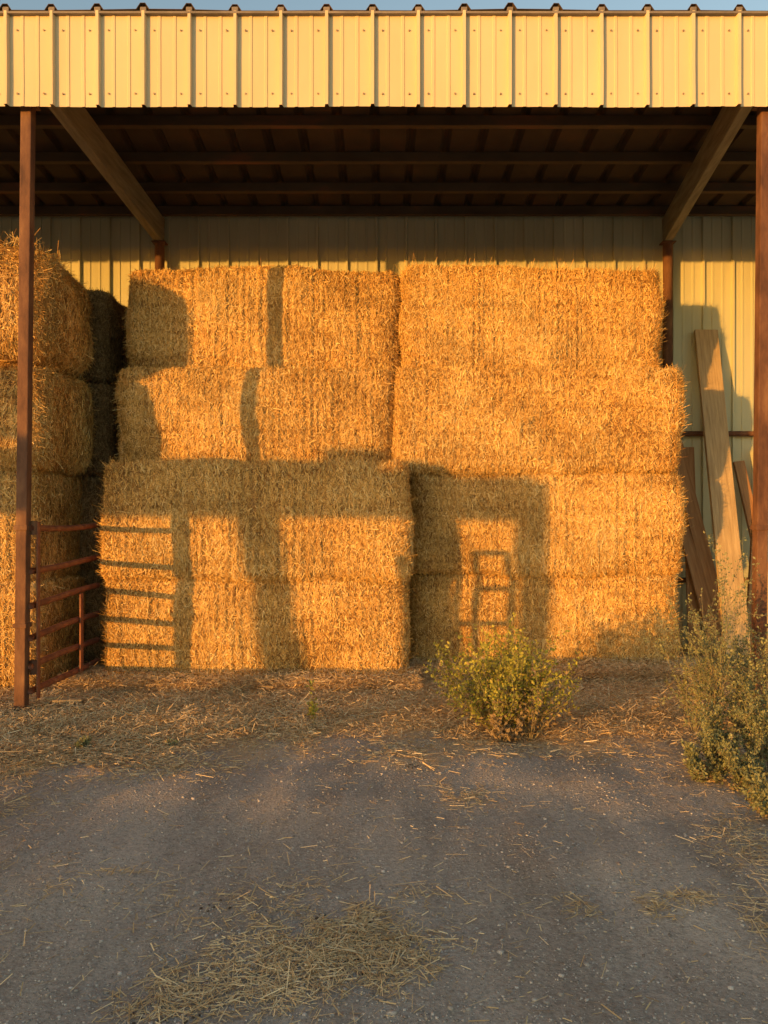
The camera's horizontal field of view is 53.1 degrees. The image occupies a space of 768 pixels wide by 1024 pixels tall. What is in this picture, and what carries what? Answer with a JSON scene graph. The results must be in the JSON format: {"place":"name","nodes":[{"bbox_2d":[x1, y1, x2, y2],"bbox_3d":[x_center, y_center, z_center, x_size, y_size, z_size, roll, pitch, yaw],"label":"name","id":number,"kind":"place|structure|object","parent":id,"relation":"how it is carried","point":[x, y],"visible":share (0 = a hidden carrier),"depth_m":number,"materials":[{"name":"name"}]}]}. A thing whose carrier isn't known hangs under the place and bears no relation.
{"place":"outdoors","nodes":[
{"label":"outdoors","id":0,"kind":"place"},
{"bbox_2d":[0,645,767,1023],"bbox_3d":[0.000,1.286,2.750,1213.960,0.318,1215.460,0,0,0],"label":"ground","id":1,"kind":"structure","parent":0,"point":[308,863],"depth_m":3.02,"materials":[{"name":"grey gravel"}]},
{"bbox_2d":[0,573,93,692],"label":"straw bale","id":2,"kind":"object","parent":1,"relation":"on","point":[58,611],"visible":0.56,"depth_m":6.25},
{"bbox_2d":[0,470,84,584],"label":"straw bale","id":3,"kind":"object","parent":2,"relation":"on","point":[55,500],"visible":0.69,"depth_m":6.36},
{"bbox_2d":[0,362,98,482],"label":"straw bale","id":4,"kind":"object","parent":3,"relation":"on","point":[62,426],"visible":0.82,"depth_m":6.25},
{"bbox_2d":[0,228,97,377],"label":"straw bale","id":5,"kind":"object","parent":4,"relation":"on","point":[62,332],"visible":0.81,"depth_m":6.18},
{"bbox_2d":[74,735,92,748],"bbox_3d":[-1.800,1.379,4.584,0.099,0.088,0.157,0,0,0],"label":"weed","id":6,"kind":"object","parent":1,"relation":"on","point":[86,741],"visible":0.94,"depth_m":4.58,"materials":[{"name":"green plant"}]},
{"bbox_2d":[76,565,107,663],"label":"straw bale","id":7,"kind":"object","parent":1,"relation":"on","point":[93,651],"visible":0.1,"depth_m":7.11},
{"bbox_2d":[77,472,104,570],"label":"straw bale","id":8,"kind":"object","parent":7,"relation":"on","point":[91,491],"visible":0.09,"depth_m":7.11},
{"bbox_2d":[80,382,120,476],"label":"straw bale","id":9,"kind":"object","parent":8,"relation":"on","point":[107,438],"visible":0.19,"depth_m":7.16},
{"bbox_2d":[75,287,129,385],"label":"straw bale","id":10,"kind":"object","parent":9,"relation":"on","point":[110,360],"visible":0.32,"depth_m":7.20},
{"bbox_2d":[166,738,177,746],"bbox_3d":[-1.288,1.406,4.662,0.088,0.061,0.092,0,0,0],"label":"weed","id":11,"kind":"object","parent":1,"relation":"on","point":[170,743],"visible":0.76,"depth_m":4.66,"materials":[{"name":"green plant"}]},
{"bbox_2d":[93,572,417,681],"bbox_3d":[-1.065,0.994,6.944,2.765,1.156,1.338,0,0,0],"label":"straw bale","id":12,"kind":"object","parent":1,"relation":"on","point":[205,626],"visible":0.71,"depth_m":6.39},
{"bbox_2d":[92,449,421,585],"bbox_3d":[-1.085,0.069,6.916,2.836,1.256,1.300,0,0,0],"label":"straw bale","id":13,"kind":"object","parent":12,"relation":"on","point":[224,520],"visible":0.98,"depth_m":6.37},
{"bbox_2d":[109,362,394,463],"bbox_3d":[-1.166,-0.837,7.434,2.711,1.118,1.325,0,0,0],"label":"straw bale","id":14,"kind":"object","parent":13,"relation":"on","point":[311,415],"visible":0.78,"depth_m":6.88},
{"bbox_2d":[117,260,402,376],"bbox_3d":[-1.117,-1.762,7.620,2.730,1.218,1.328,0,0,-1],"label":"straw bale","id":15,"kind":"object","parent":14,"relation":"on","point":[260,316],"visible":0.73,"depth_m":7.07},
{"bbox_2d":[111,764,418,1023],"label":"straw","id":16,"kind":"object","parent":1,"relation":"on","point":[192,1017],"visible":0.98,"depth_m":2.49,"materials":[{"name":"beige plant"}]},
{"bbox_2d":[306,679,318,723],"bbox_3d":[-0.484,1.275,5.106,0.102,0.312,0.075,0,0,43],"label":"seedling","id":17,"kind":"object","parent":1,"relation":"on","point":[310,708],"visible":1,"depth_m":5.10,"materials":[{"name":"green plant"}]},
{"bbox_2d":[0,2,767,713],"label":"hay barn","id":18,"kind":"structure","parent":1,"relation":"on","point":[326,136],"depth_m":6.74,"materials":[{"name":"beige metal"}]},
{"bbox_2d":[28,521,99,698],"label":"pipe gate","id":19,"kind":"structure","parent":18,"relation":"attached to","point":[38,661],"depth_m":5.85,"materials":[{"name":"brown metal"}]},
{"bbox_2d":[0,655,767,1023],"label":"loose straw","id":20,"kind":"object","parent":1,"relation":"on","point":[280,713],"visible":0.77,"depth_m":4.80,"materials":[{"name":"beige plant"}]},
{"bbox_2d":[45,696,81,702],"bbox_3d":[-2.332,1.362,5.592,0.252,0.033,0.095,3,-1,-17],"label":"wood scrap","id":21,"kind":"object","parent":20,"relation":"on","point":[60,699],"visible":1,"depth_m":5.56,"materials":[{"name":"brown wood"}]},
{"bbox_2d":[423,612,585,732],"bbox_3d":[0.775,1.053,5.014,1.032,0.792,1.024,0,0,0],"label":"green bush","id":22,"kind":"object","parent":1,"relation":"on","point":[506,686],"visible":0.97,"depth_m":4.93,"materials":[{"name":"green plant"}]},
{"bbox_2d":[488,706,523,742],"bbox_3d":[0.771,1.354,4.809,0.227,0.208,0.288,0,0,0],"label":"dried weed","id":23,"kind":"object","parent":1,"relation":"on","point":[498,733],"visible":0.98,"depth_m":4.78,"materials":[{"name":"brown plant"}]},
{"bbox_2d":[511,681,573,740],"bbox_3d":[0.984,1.269,4.838,0.392,0.366,0.277,0,0,-18],"label":"dried weed","id":24,"kind":"object","parent":1,"relation":"on","point":[524,711],"visible":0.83,"depth_m":4.82,"materials":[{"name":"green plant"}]},
{"bbox_2d":[409,567,684,669],"bbox_3d":[1.456,0.992,7.454,2.646,1.106,1.325,0,0,0],"label":"straw bale","id":25,"kind":"object","parent":1,"relation":"on","point":[607,617],"visible":0.59,"depth_m":6.90},
{"bbox_2d":[409,467,689,580],"bbox_3d":[1.472,0.097,7.420,2.655,1.180,1.327,0,0,0],"label":"straw bale","id":26,"kind":"object","parent":25,"relation":"on","point":[552,526],"visible":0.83,"depth_m":6.87},
{"bbox_2d":[389,358,690,477],"bbox_3d":[1.394,-0.824,7.386,2.800,1.167,1.296,0,0,0],"label":"straw bale","id":27,"kind":"object","parent":26,"relation":"on","point":[475,421],"visible":0.92,"depth_m":6.84},
{"bbox_2d":[395,253,667,370],"bbox_3d":[1.365,-1.776,7.563,2.628,1.220,1.346,0,0,0],"label":"straw bale","id":28,"kind":"object","parent":27,"relation":"on","point":[494,316],"visible":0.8,"depth_m":7.02},
{"bbox_2d":[644,623,733,732],"bbox_3d":[1.975,1.093,4.927,0.324,0.676,0.681,0,0,-17],"label":"tall weed","id":29,"kind":"object","parent":1,"relation":"on","point":[685,685],"visible":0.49,"depth_m":4.96,"materials":[{"name":"green plant"}]},
{"bbox_2d":[684,447,700,654],"bbox_3d":[3.150,0.370,7.875,0.120,2.146,0.035,0,-12,11],"label":"wooden plank","id":30,"kind":"object","parent":1,"relation":"on","point":[689,451],"visible":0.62,"depth_m":7.77,"materials":[{"name":"brown wood"}]},
{"bbox_2d":[675,434,722,639],"bbox_3d":[3.220,0.270,7.850,0.160,2.379,0.040,-8,-11,-11],"label":"wooden plank","id":31,"kind":"object","parent":1,"relation":"on","point":[698,534],"visible":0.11,"depth_m":7.84,"materials":[{"name":"brown wood"}]},
{"bbox_2d":[682,511,723,656],"bbox_3d":[3.130,0.495,7.785,0.130,1.948,0.042,-8,-16,-6],"label":"wooden plank","id":32,"kind":"object","parent":1,"relation":"on","point":[695,571],"visible":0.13,"depth_m":7.71,"materials":[{"name":"brown wood"}]},
{"bbox_2d":[681,739,728,784],"bbox_3d":[1.669,1.323,4.014,0.247,0.197,0.268,0,0,27],"label":"tall weed","id":33,"kind":"object","parent":1,"relation":"on","point":[699,769],"visible":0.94,"depth_m":4.00,"materials":[{"name":"green plant"}]},
{"bbox_2d":[651,529,767,732],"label":"tall weed","id":34,"kind":"object","parent":1,"relation":"on","point":[707,657],"visible":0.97,"depth_m":4.50,"materials":[{"name":"green plant"}]},
{"bbox_2d":[694,329,750,662],"bbox_3d":[3.375,-0.250,7.685,0.240,3.452,0.045,1,-15,0],"label":"wooden plank","id":35,"kind":"object","parent":1,"relation":"on","point":[725,528],"visible":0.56,"depth_m":7.70,"materials":[{"name":"brown wood"}]},
{"bbox_2d":[683,697,767,768],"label":"tall weed","id":36,"kind":"object","parent":1,"relation":"on","point":[708,738],"visible":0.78,"depth_m":4.18,"materials":[{"name":"green plant"}]},
{"bbox_2d":[685,592,767,729],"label":"tall weed","id":37,"kind":"object","parent":1,"relation":"on","point":[745,641],"visible":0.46,"depth_m":4.92,"materials":[{"name":"green plant"}]},
{"bbox_2d":[712,730,767,790],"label":"tall weed","id":38,"kind":"object","parent":1,"relation":"on","point":[741,768],"visible":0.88,"depth_m":3.89,"materials":[{"name":"green plant"}]},
{"bbox_2d":[713,635,767,758],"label":"tall weed","id":39,"kind":"object","parent":1,"relation":"on","point":[752,683],"visible":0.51,"depth_m":4.47,"materials":[{"name":"green plant"}]},
{"bbox_2d":[721,670,767,777],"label":"tall weed","id":40,"kind":"object","parent":1,"relation":"on","point":[763,752],"visible":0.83,"depth_m":4.08,"materials":[{"name":"green plant"}]},
{"bbox_2d":[727,577,767,706],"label":"tall weed","id":41,"kind":"object","parent":1,"relation":"on","point":[756,639],"visible":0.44,"depth_m":5.06,"materials":[{"name":"green plant"}]},
{"bbox_2d":[746,510,752,642],"bbox_3d":[3.790,0.370,7.815,0.120,2.199,0.040,10,-14,0],"label":"wooden plank","id":42,"kind":"object","parent":1,"relation":"on","point":[749,589],"visible":0.05,"depth_m":7.72,"materials":[{"name":"brown wood"}]},
{"bbox_2d":[733,461,767,569],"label":"wooden plank","id":43,"kind":"object","parent":1,"relation":"on","point":[743,483],"visible":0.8,"depth_m":7.97,"materials":[{"name":"brown wood"}]},
{"bbox_2d":[737,770,767,819],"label":"tall weed","id":44,"kind":"object","parent":1,"relation":"on","point":[760,799],"visible":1,"depth_m":3.50,"materials":[{"name":"green plant"}]},
{"bbox_2d":[767,570,767,652],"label":"wooden plank","id":45,"kind":"object","parent":1,"relation":"on","point":[767,603],"visible":0.16,"depth_m":7.66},
{"bbox_2d":[0,0,767,10],"label":"sky","id":46,"kind":"structure","parent":0,"point":[269,5],"materials":[{"name":"blue"}]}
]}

